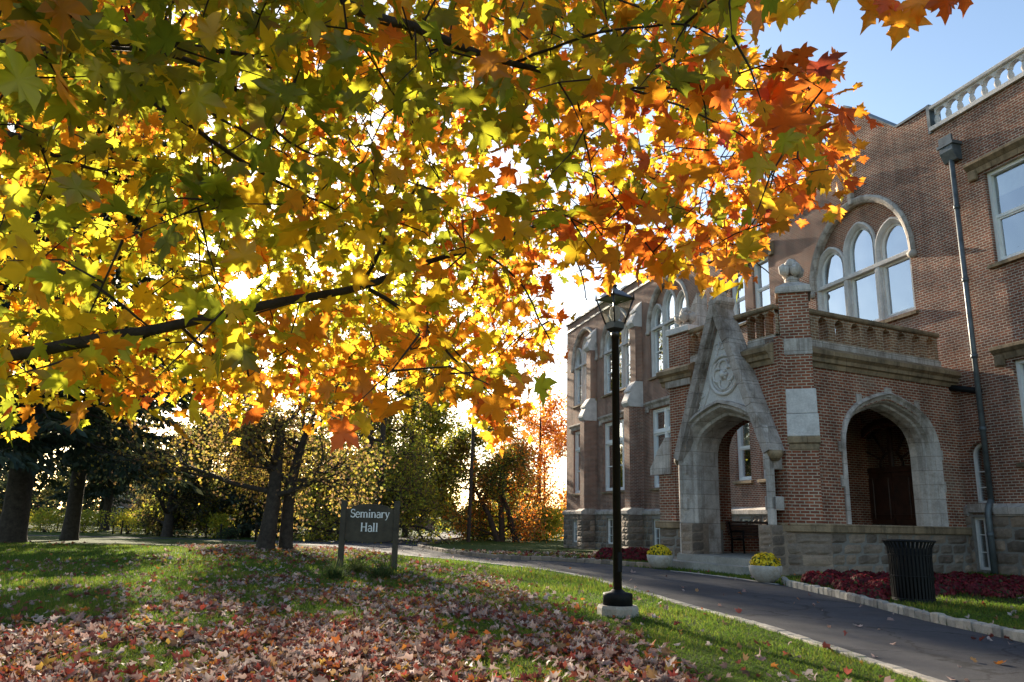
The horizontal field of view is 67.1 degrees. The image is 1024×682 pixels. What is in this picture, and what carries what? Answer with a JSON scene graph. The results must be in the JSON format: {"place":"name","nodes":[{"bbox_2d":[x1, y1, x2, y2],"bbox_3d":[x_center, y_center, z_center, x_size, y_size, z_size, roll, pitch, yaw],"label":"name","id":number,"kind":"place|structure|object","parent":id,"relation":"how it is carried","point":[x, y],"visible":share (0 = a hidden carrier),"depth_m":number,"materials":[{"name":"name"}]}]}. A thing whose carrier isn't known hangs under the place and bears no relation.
{"place":"outdoors","nodes":[
{"label":"outdoors","id":0,"kind":"place"},
{"bbox_2d":[383,530,464,545],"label":"back path","id":1,"kind":"structure","parent":0,"point":[402,541],"depth_m":69.83,"materials":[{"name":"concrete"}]},
{"bbox_2d":[410,517,443,530],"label":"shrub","id":2,"kind":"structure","parent":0,"point":[429,525],"depth_m":120.13,"materials":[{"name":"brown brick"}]},
{"bbox_2d":[0,511,1023,681],"bbox_3d":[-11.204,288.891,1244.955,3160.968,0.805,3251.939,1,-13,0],"label":"ground","id":3,"kind":"structure","parent":0,"point":[528,545],"depth_m":11.04,"materials":[{"name":"plant"}]},
{"bbox_2d":[0,426,15,487],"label":"spruce tree","id":4,"kind":"object","parent":3,"relation":"on","point":[2,482],"visible":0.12,"depth_m":54.01,"materials":[{"name":"green plant"}]},
{"bbox_2d":[0,448,49,526],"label":"spruce tree","id":5,"kind":"object","parent":3,"relation":"on","point":[3,490],"visible":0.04,"depth_m":86.65,"materials":[{"name":"green plant"}]},
{"bbox_2d":[0,363,70,524],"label":"olive tree","id":6,"kind":"object","parent":3,"relation":"on","point":[47,492],"visible":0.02,"depth_m":90.42,"materials":[{"name":"green plant"}]},
{"bbox_2d":[28,507,65,532],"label":"hedge shrub","id":7,"kind":"object","parent":3,"relation":"on","point":[45,518],"visible":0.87,"depth_m":68.86,"materials":[{"name":"green plant"}]},
{"bbox_2d":[55,509,110,532],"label":"hedge shrub","id":8,"kind":"object","parent":3,"relation":"on","point":[87,517],"visible":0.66,"depth_m":70.17,"materials":[{"name":"green plant"}]},
{"bbox_2d":[50,479,136,526],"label":"spruce tree","id":9,"kind":"object","parent":3,"relation":"on","point":[88,502],"visible":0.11,"depth_m":100.91,"materials":[{"name":"green plant"}]},
{"bbox_2d":[0,5,203,543],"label":"spruce tree","id":10,"kind":"object","parent":3,"relation":"on","point":[20,460],"visible":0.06,"depth_m":28.77,"materials":[{"name":"green plant"}]},
{"bbox_2d":[0,75,206,539],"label":"spruce tree","id":11,"kind":"object","parent":3,"relation":"on","point":[71,526],"visible":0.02,"depth_m":39.40,"materials":[{"name":"green plant"}]},
{"bbox_2d":[45,405,161,530],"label":"spruce tree","id":12,"kind":"object","parent":3,"relation":"on","point":[97,490],"visible":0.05,"depth_m":78.80,"materials":[{"name":"green plant"}]},
{"bbox_2d":[101,508,146,533],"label":"hedge shrub","id":13,"kind":"object","parent":3,"relation":"on","point":[124,517],"visible":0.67,"depth_m":68.66,"materials":[{"name":"green plant"}]},
{"bbox_2d":[128,509,163,534],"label":"hedge shrub","id":14,"kind":"object","parent":3,"relation":"on","point":[137,530],"visible":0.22,"depth_m":67.55,"materials":[{"name":"green plant"}]},
{"bbox_2d":[125,419,212,525],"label":"brown tree","id":15,"kind":"object","parent":3,"relation":"on","point":[141,501],"visible":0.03,"depth_m":106.92,"materials":[{"name":"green plant"}]},
{"bbox_2d":[127,411,242,536],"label":"autumn tree","id":16,"kind":"object","parent":3,"relation":"on","point":[166,527],"visible":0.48,"depth_m":63.50,"materials":[{"name":"green plant"}]},
{"bbox_2d":[111,484,260,522],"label":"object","id":17,"kind":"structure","parent":3,"relation":"on","point":[127,506],"depth_m":123.64,"materials":[{"name":"plant"}]},
{"bbox_2d":[174,406,241,529],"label":"spruce tree","id":18,"kind":"object","parent":3,"relation":"on","point":[209,483],"visible":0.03,"depth_m":92.43,"materials":[{"name":"green plant"}]},
{"bbox_2d":[133,380,302,535],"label":"yellow tree","id":19,"kind":"object","parent":3,"relation":"on","point":[207,508],"visible":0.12,"depth_m":65.93,"materials":[{"name":"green plant"}]},
{"bbox_2d":[206,512,233,538],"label":"hedge shrub","id":20,"kind":"object","parent":3,"relation":"on","point":[214,523],"visible":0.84,"depth_m":60.73,"materials":[{"name":"green plant"}]},
{"bbox_2d":[53,315,403,549],"bbox_3d":[-9.176,3.106,28.970,11.533,9.755,9.299,-2,-13,14],"label":"oak tree","id":21,"kind":"object","parent":3,"relation":"on","point":[255,446],"visible":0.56,"depth_m":27.60,"materials":[{"name":"yellow plant"}]},
{"bbox_2d":[216,527,243,539],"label":"dark shrub","id":22,"kind":"object","parent":3,"relation":"on","point":[232,532],"visible":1,"depth_m":57.24,"materials":[{"name":"green plant"}]},
{"bbox_2d":[205,406,306,537],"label":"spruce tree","id":23,"kind":"object","parent":3,"relation":"on","point":[247,526],"visible":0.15,"depth_m":66.38,"materials":[{"name":"green plant"}]},
{"bbox_2d":[254,523,257,541],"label":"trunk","id":24,"kind":"object","parent":3,"relation":"on","point":[256,528],"visible":0.9,"depth_m":48.25,"materials":[{"name":"brown"}]},
{"bbox_2d":[30,479,563,528],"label":"distant wood","id":25,"kind":"object","parent":3,"relation":"on","point":[54,503],"visible":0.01,"depth_m":126.83,"materials":[{"name":"green plant"}]},
{"bbox_2d":[278,389,333,532],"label":"spruce tree","id":26,"kind":"object","parent":3,"relation":"on","point":[312,456],"visible":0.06,"depth_m":87.08,"materials":[{"name":"green plant"}]},
{"bbox_2d":[254,286,399,532],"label":"brown tree","id":27,"kind":"object","parent":3,"relation":"on","point":[368,411],"visible":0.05,"depth_m":78.84,"materials":[{"name":"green plant"}]},
{"bbox_2d":[310,553,362,579],"bbox_3d":[-3.393,4.316,14.756,1.161,0.488,1.141,1,-13,0],"label":"grass clump","id":28,"kind":"object","parent":3,"relation":"on","point":[333,572],"visible":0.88,"depth_m":14.68,"materials":[{"name":"green plant"}]},
{"bbox_2d":[343,552,374,572],"bbox_3d":[-3.373,4.779,16.650,0.884,0.438,0.921,-8,-16,35],"label":"grass clump","id":29,"kind":"object","parent":3,"relation":"on","point":[354,567],"visible":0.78,"depth_m":16.57,"materials":[{"name":"green plant"}]},
{"bbox_2d":[337,500,399,568],"bbox_3d":[-3.370,4.700,18.133,1.380,1.860,0.130,2,-13,-3],"label":"name sign","id":30,"kind":"object","parent":3,"relation":"on","point":[369,523],"visible":0.94,"depth_m":18.18,"materials":[{"name":"paint"}]},
{"bbox_2d":[281,276,461,539],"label":"yellow tree","id":31,"kind":"object","parent":3,"relation":"on","point":[438,427],"visible":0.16,"depth_m":71.81,"materials":[{"name":"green plant"}]},
{"bbox_2d":[279,286,474,544],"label":"oak tree","id":32,"kind":"object","parent":3,"relation":"on","point":[415,496],"visible":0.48,"depth_m":57.64,"materials":[{"name":"green plant"}]},
{"bbox_2d":[358,554,407,579],"bbox_3d":[-2.503,4.377,14.975,1.236,0.505,1.146,1,-13,0],"label":"grass clump","id":33,"kind":"object","parent":3,"relation":"on","point":[382,571],"visible":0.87,"depth_m":14.92,"materials":[{"name":"green plant"}]},
{"bbox_2d":[359,323,490,537],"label":"olive tree","id":34,"kind":"object","parent":3,"relation":"on","point":[458,452],"visible":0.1,"depth_m":79.20,"materials":[{"name":"green plant"}]},
{"bbox_2d":[379,179,566,541],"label":"bare tree","id":35,"kind":"object","parent":3,"relation":"on","point":[468,539],"visible":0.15,"depth_m":70.77,"materials":[{"name":"brown plant"}]},
{"bbox_2d":[409,388,543,539],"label":"green tree","id":36,"kind":"object","parent":3,"relation":"on","point":[463,433],"visible":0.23,"depth_m":80.70,"materials":[{"name":"green plant"}]},
{"bbox_2d":[455,498,508,539],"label":"rhododendron","id":37,"kind":"object","parent":3,"relation":"on","point":[495,520],"visible":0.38,"depth_m":74.28,"materials":[{"name":"green plant"}]},
{"bbox_2d":[0,0,973,459],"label":"maple tree","id":38,"kind":"object","parent":3,"relation":"on","point":[54,54],"visible":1,"depth_m":2.87,"materials":[{"name":"yellow plant"}]},
{"bbox_2d":[439,439,539,541],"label":"multi stem tree","id":39,"kind":"object","parent":3,"relation":"on","point":[510,462],"visible":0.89,"depth_m":70.74,"materials":[{"name":"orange plant"}]},
{"bbox_2d":[438,431,554,542],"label":"tree","id":40,"kind":"object","parent":3,"relation":"on","point":[531,519],"visible":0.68,"depth_m":70.52,"materials":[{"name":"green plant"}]},
{"bbox_2d":[0,540,1023,681],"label":"fallen leaves","id":41,"kind":"object","parent":3,"relation":"on","point":[309,654],"visible":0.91,"depth_m":7.41,"materials":[{"name":"brown plant"}]},
{"bbox_2d":[474,386,566,539],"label":"orange maple","id":42,"kind":"object","parent":3,"relation":"on","point":[544,427],"visible":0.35,"depth_m":80.87,"materials":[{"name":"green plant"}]},
{"bbox_2d":[491,493,557,539],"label":"rhododendron","id":43,"kind":"object","parent":3,"relation":"on","point":[511,509],"visible":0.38,"depth_m":76.16,"materials":[{"name":"green plant"}]},
{"bbox_2d":[417,537,652,567],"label":"kerb island","id":44,"kind":"structure","parent":3,"relation":"on","point":[551,558],"depth_m":23.28,"materials":[{"name":"concrete"}]},
{"bbox_2d":[523,409,563,512],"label":"bare tree","id":45,"kind":"object","parent":3,"relation":"on","point":[548,471],"visible":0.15,"depth_m":109.56,"materials":[{"name":"brown plant"}]},
{"bbox_2d":[524,507,565,540],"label":"rhododendron","id":46,"kind":"object","parent":3,"relation":"on","point":[556,522],"visible":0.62,"depth_m":75.75,"materials":[{"name":"green plant"}]},
{"bbox_2d":[595,547,610,559],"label":"chrysanthemum","id":47,"kind":"object","parent":3,"relation":"on","point":[599,552],"visible":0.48,"depth_m":24.81,"materials":[{"name":"red plant"}]},
{"bbox_2d":[601,547,622,559],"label":"chrysanthemum","id":48,"kind":"object","parent":3,"relation":"on","point":[608,553],"visible":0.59,"depth_m":24.50,"materials":[{"name":"red plant"}]},
{"bbox_2d":[595,284,638,617],"bbox_3d":[1.428,1.424,10.569,0.513,4.640,0.513,-9,-17,38],"label":"lamp post","id":49,"kind":"object","parent":3,"relation":"on","point":[617,600],"visible":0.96,"depth_m":10.45,"materials":[{"name":"metal"}]},
{"bbox_2d":[617,552,621,571],"bbox_3d":[1.424,2.920,10.179,0.070,0.250,0.024,10,-15,-32],"label":"access door","id":50,"kind":"structure","parent":49,"relation":"in","point":[619,553],"depth_m":10.17,"materials":[{"name":"black metal"}]},
{"bbox_2d":[622,549,638,560],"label":"chrysanthemum","id":51,"kind":"object","parent":3,"relation":"on","point":[626,554],"visible":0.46,"depth_m":24.34,"materials":[{"name":"red plant"}]},
{"bbox_2d":[630,550,647,560],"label":"chrysanthemum","id":52,"kind":"object","parent":3,"relation":"on","point":[640,555],"visible":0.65,"depth_m":24.21,"materials":[{"name":"red plant"}]},
{"bbox_2d":[647,554,672,568],"bbox_3d":[3.924,5.851,20.467,0.690,0.345,0.690,1,-13,0],"label":"planter","id":53,"kind":"object","parent":3,"relation":"on","point":[660,561],"visible":0.9,"depth_m":20.22,"materials":[{"name":"concrete"}]},
{"bbox_2d":[647,544,671,554],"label":"chrysanthemum","id":54,"kind":"object","parent":53,"relation":"in","point":[658,549],"visible":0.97,"depth_m":20.34,"materials":[{"name":"yellow plant"}]},
{"bbox_2d":[399,554,945,681],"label":"kerb edging","id":55,"kind":"object","parent":3,"relation":"on","point":[902,670],"visible":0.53,"depth_m":8.37,"materials":[{"name":"concrete"}]},
{"bbox_2d":[676,571,779,584],"bbox_3d":[4.798,5.441,17.615,0.247,0.132,4.073,6,-14,-19],"label":"kerb step edge","id":56,"kind":"object","parent":3,"relation":"on","point":[728,577],"visible":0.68,"depth_m":17.37,"materials":[{"name":"stone"}]},
{"bbox_2d":[748,565,781,582],"bbox_3d":[5.375,4.928,16.335,0.690,0.345,0.690,1,-13,0],"label":"planter","id":57,"kind":"object","parent":3,"relation":"on","point":[770,574],"visible":0.91,"depth_m":16.09,"materials":[{"name":"concrete"}]},
{"bbox_2d":[749,552,780,566],"bbox_3d":[5.386,4.667,16.401,0.658,0.360,0.681,9,-15,-29],"label":"chrysanthemum","id":58,"kind":"object","parent":57,"relation":"in","point":[763,559],"visible":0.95,"depth_m":16.21,"materials":[{"name":"yellow plant"}]},
{"bbox_2d":[562,47,1023,575],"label":"brick hall","id":59,"kind":"structure","parent":3,"relation":"on","point":[846,393],"depth_m":22.61,"materials":[{"name":"brick"}]},
{"bbox_2d":[568,423,579,495],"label":"window","id":60,"kind":"structure","parent":59,"relation":"in","point":[575,427],"depth_m":53.07,"materials":[{"name":"white paint"}]},
{"bbox_2d":[574,520,576,541],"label":"window","id":61,"kind":"structure","parent":59,"relation":"in","point":[575,522],"depth_m":51.89,"materials":[{"name":"white paint"}]},
{"bbox_2d":[571,327,597,408],"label":"window","id":62,"kind":"structure","parent":59,"relation":"in","point":[578,363],"depth_m":54.05,"materials":[{"name":"grey glass"}]},
{"bbox_2d":[608,518,612,543],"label":"window","id":63,"kind":"structure","parent":59,"relation":"in","point":[610,521],"depth_m":46.37,"materials":[{"name":"white paint"}]},
{"bbox_2d":[597,410,624,493],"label":"window","id":64,"kind":"structure","parent":59,"relation":"in","point":[608,426],"depth_m":47.71,"materials":[{"name":"white paint"}]},
{"bbox_2d":[599,307,629,397],"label":"window","id":65,"kind":"structure","parent":59,"relation":"in","point":[624,336],"depth_m":47.81,"materials":[{"name":"glass"}]},
{"bbox_2d":[643,396,669,490],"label":"window","id":66,"kind":"structure","parent":59,"relation":"in","point":[661,416],"depth_m":41.55,"materials":[{"name":"white paint"}]},
{"bbox_2d":[654,519,659,544],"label":"window","id":67,"kind":"structure","parent":59,"relation":"in","point":[656,530],"depth_m":40.57,"materials":[{"name":"white paint"}]},
{"bbox_2d":[645,275,689,380],"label":"window","id":68,"kind":"structure","parent":59,"relation":"in","point":[660,315],"depth_m":42.21,"materials":[{"name":"glass"}]},
{"bbox_2d":[719,263,748,326],"bbox_3d":[10.274,-2.107,34.974,0.565,3.130,2.130,5,-13,-15],"label":"window","id":69,"kind":"structure","parent":59,"relation":"in","point":[739,307],"depth_m":35.18,"materials":[{"name":"white glass"}]},
{"bbox_2d":[732,423,753,483],"bbox_3d":[10.090,4.436,33.608,0.565,3.500,2.090,5,-13,-15],"label":"window","id":70,"kind":"structure","parent":59,"relation":"in","point":[744,460],"depth_m":33.74,"materials":[{"name":"white paint"}]},
{"bbox_2d":[726,521,767,553],"bbox_3d":[7.284,5.853,23.000,1.760,0.911,0.651,8,-15,-26],"label":"bench","id":71,"kind":"object","parent":59,"relation":"on","point":[747,528],"visible":0.59,"depth_m":23.09,"materials":[{"name":"brown wood"}]},
{"bbox_2d":[746,240,773,308],"bbox_3d":[10.779,-2.492,33.263,0.565,3.130,2.180,5,-13,-15],"label":"window","id":72,"kind":"structure","parent":59,"relation":"in","point":[762,289],"depth_m":33.44,"materials":[{"name":"white glass"}]},
{"bbox_2d":[809,190,918,334],"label":"window","id":73,"kind":"structure","parent":59,"relation":"in","point":[877,215],"depth_m":27.65,"materials":[{"name":"glass"}]},
{"bbox_2d":[861,418,916,525],"bbox_3d":[12.391,4.716,25.230,0.300,4.361,3.680,5,-13,-15],"label":"door","id":74,"kind":"structure","parent":59,"relation":"in","point":[892,502],"depth_m":25.35,"materials":[{"name":"brown wood"}]},
{"bbox_2d":[963,436,994,502],"bbox_3d":[13.412,3.646,21.952,0.250,1.893,1.059,5,-13,-15],"label":"window","id":75,"kind":"structure","parent":59,"relation":"in","point":[973,440],"depth_m":22.19,"materials":[{"name":"white paint"}]},
{"bbox_2d":[975,518,990,569],"bbox_3d":[13.257,5.659,21.542,0.080,1.420,0.540,5,-13,-15],"label":"window","id":76,"kind":"structure","parent":59,"relation":"in","point":[977,524],"depth_m":21.67,"materials":[{"name":"white paint"}]},
{"bbox_2d":[963,135,1023,268],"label":"window","id":77,"kind":"structure","parent":59,"relation":"in","point":[1009,177],"depth_m":22.13,"materials":[{"name":"white paint"}]},
{"bbox_2d":[989,339,1023,466],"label":"window","id":78,"kind":"structure","parent":59,"relation":"in","point":[1000,353],"depth_m":21.15,"materials":[{"name":"white paint"}]},
{"bbox_2d":[781,576,1023,642],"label":"curb","id":79,"kind":"structure","parent":3,"relation":"on","point":[985,628],"depth_m":10.36,"materials":[{"name":"stone"}]},
{"bbox_2d":[809,584,1023,603],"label":"ground bed","id":80,"kind":"object","parent":3,"relation":"on","point":[969,600],"visible":0.08,"depth_m":13.40,"materials":[{"name":"soil"}]},
{"bbox_2d":[800,570,822,583],"bbox_3d":[6.370,4.977,16.264,0.605,0.287,0.585,2,-13,-5],"label":"chrysanthemum","id":81,"kind":"object","parent":80,"relation":"on","point":[808,576],"visible":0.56,"depth_m":16.16,"materials":[{"name":"red plant"}]},
{"bbox_2d":[811,572,838,586],"bbox_3d":[6.308,4.786,15.428,0.629,0.301,0.655,4,-13,-13],"label":"chrysanthemum","id":82,"kind":"object","parent":80,"relation":"on","point":[826,579],"visible":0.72,"depth_m":15.30,"materials":[{"name":"red plant"}]},
{"bbox_2d":[823,569,842,577],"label":"chrysanthemum","id":83,"kind":"object","parent":80,"relation":"on","point":[835,572],"visible":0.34,"depth_m":16.76,"materials":[{"name":"red plant"}]},
{"bbox_2d":[831,577,854,588],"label":"chrysanthemum","id":84,"kind":"object","parent":80,"relation":"on","point":[835,582],"visible":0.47,"depth_m":14.84,"materials":[{"name":"red plant"}]},
{"bbox_2d":[836,580,858,591],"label":"chrysanthemum","id":85,"kind":"object","parent":80,"relation":"on","point":[845,585],"visible":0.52,"depth_m":13.58,"materials":[{"name":"red plant"}]},
{"bbox_2d":[841,569,861,577],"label":"chrysanthemum","id":86,"kind":"object","parent":80,"relation":"on","point":[850,573],"visible":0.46,"depth_m":16.63,"materials":[{"name":"red plant"}]},
{"bbox_2d":[846,583,869,595],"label":"chrysanthemum","id":87,"kind":"object","parent":80,"relation":"on","point":[859,589],"visible":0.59,"depth_m":12.82,"materials":[{"name":"red plant"}]},
{"bbox_2d":[851,573,874,584],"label":"chrysanthemum","id":88,"kind":"object","parent":80,"relation":"on","point":[860,578],"visible":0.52,"depth_m":15.09,"materials":[{"name":"red plant"}]},
{"bbox_2d":[865,585,891,600],"bbox_3d":[6.013,4.187,12.806,0.518,0.267,0.540,7,-14,-24],"label":"chrysanthemum","id":89,"kind":"object","parent":80,"relation":"on","point":[875,592],"visible":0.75,"depth_m":12.64,"materials":[{"name":"red plant"}]},
{"bbox_2d":[872,571,888,578],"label":"chrysanthemum","id":90,"kind":"object","parent":80,"relation":"on","point":[881,575],"visible":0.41,"depth_m":16.12,"materials":[{"name":"red plant"}]},
{"bbox_2d":[870,578,891,595],"bbox_3d":[6.714,4.411,13.812,0.607,0.328,0.632,11,-16,-37],"label":"chrysanthemum","id":91,"kind":"object","parent":80,"relation":"on","point":[884,583],"visible":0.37,"depth_m":13.70,"materials":[{"name":"red plant"}]},
{"bbox_2d":[881,539,935,603],"bbox_3d":[6.669,3.839,12.893,0.836,1.001,0.836,4,-13,-11],"label":"litter bin","id":92,"kind":"object","parent":80,"relation":"on","point":[911,572],"visible":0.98,"depth_m":12.65,"materials":[{"name":"black metal"}]},
{"bbox_2d":[934,573,948,580],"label":"chrysanthemum","id":93,"kind":"object","parent":80,"relation":"on","point":[937,575],"visible":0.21,"depth_m":16.75,"materials":[{"name":"red plant"}]},
{"bbox_2d":[934,581,956,596],"bbox_3d":[7.760,4.505,14.030,0.577,0.258,0.558,2,-13,-5],"label":"chrysanthemum","id":94,"kind":"object","parent":80,"relation":"on","point":[943,588],"visible":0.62,"depth_m":13.82,"materials":[{"name":"red plant"}]},
{"bbox_2d":[934,575,957,582],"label":"chrysanthemum","id":95,"kind":"object","parent":80,"relation":"on","point":[946,579],"visible":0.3,"depth_m":15.18,"materials":[{"name":"red plant"}]},
{"bbox_2d":[947,579,966,592],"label":"chrysanthemum","id":96,"kind":"object","parent":80,"relation":"on","point":[955,584],"visible":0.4,"depth_m":14.40,"materials":[{"name":"red plant"}]},
{"bbox_2d":[947,571,971,576],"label":"chrysanthemum","id":97,"kind":"object","parent":80,"relation":"on","point":[954,573],"visible":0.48,"depth_m":17.35,"materials":[{"name":"red plant"}]},
{"bbox_2d":[956,574,969,580],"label":"chrysanthemum","id":98,"kind":"object","parent":80,"relation":"on","point":[962,577],"visible":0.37,"depth_m":16.12,"materials":[{"name":"red plant"}]},
{"bbox_2d":[958,580,990,595],"bbox_3d":[8.562,4.556,14.203,0.611,0.274,0.590,3,-13,-6],"label":"chrysanthemum","id":99,"kind":"object","parent":80,"relation":"on","point":[972,587],"visible":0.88,"depth_m":14.09,"materials":[{"name":"red plant"}]},
{"bbox_2d":[967,576,987,581],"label":"chrysanthemum","id":100,"kind":"object","parent":80,"relation":"on","point":[977,578],"visible":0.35,"depth_m":15.80,"materials":[{"name":"red plant"}]},
{"bbox_2d":[982,578,1002,584],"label":"chrysanthemum","id":101,"kind":"object","parent":80,"relation":"on","point":[991,581],"visible":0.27,"depth_m":14.59,"materials":[{"name":"red plant"}]},
{"bbox_2d":[988,574,1005,579],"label":"chrysanthemum","id":102,"kind":"object","parent":80,"relation":"on","point":[999,577],"visible":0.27,"depth_m":16.35,"materials":[{"name":"red plant"}]},
{"bbox_2d":[980,584,1015,598],"bbox_3d":[8.662,4.472,13.765,0.566,0.236,0.586,-2,-13,12],"label":"chrysanthemum","id":103,"kind":"object","parent":80,"relation":"on","point":[1000,591],"visible":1,"depth_m":13.61,"materials":[{"name":"red plant"}]},
{"bbox_2d":[995,580,1023,595],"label":"chrysanthemum","id":104,"kind":"object","parent":80,"relation":"on","point":[1016,587],"visible":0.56,"depth_m":14.21,"materials":[{"name":"red plant"}]},
{"bbox_2d":[1002,574,1023,581],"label":"chrysanthemum","id":105,"kind":"object","parent":80,"relation":"on","point":[1011,578],"visible":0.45,"depth_m":15.97,"materials":[{"name":"red plant"}]},
{"bbox_2d":[1,0,1023,512],"label":"sky","id":106,"kind":"structure","parent":0,"point":[925,67],"materials":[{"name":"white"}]},
{"bbox_2d":[28,535,1023,681],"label":"driveway","id":107,"kind":"structure","parent":0,"point":[935,650],"depth_m":10.15,"materials":[{"name":"grey asphalt"}]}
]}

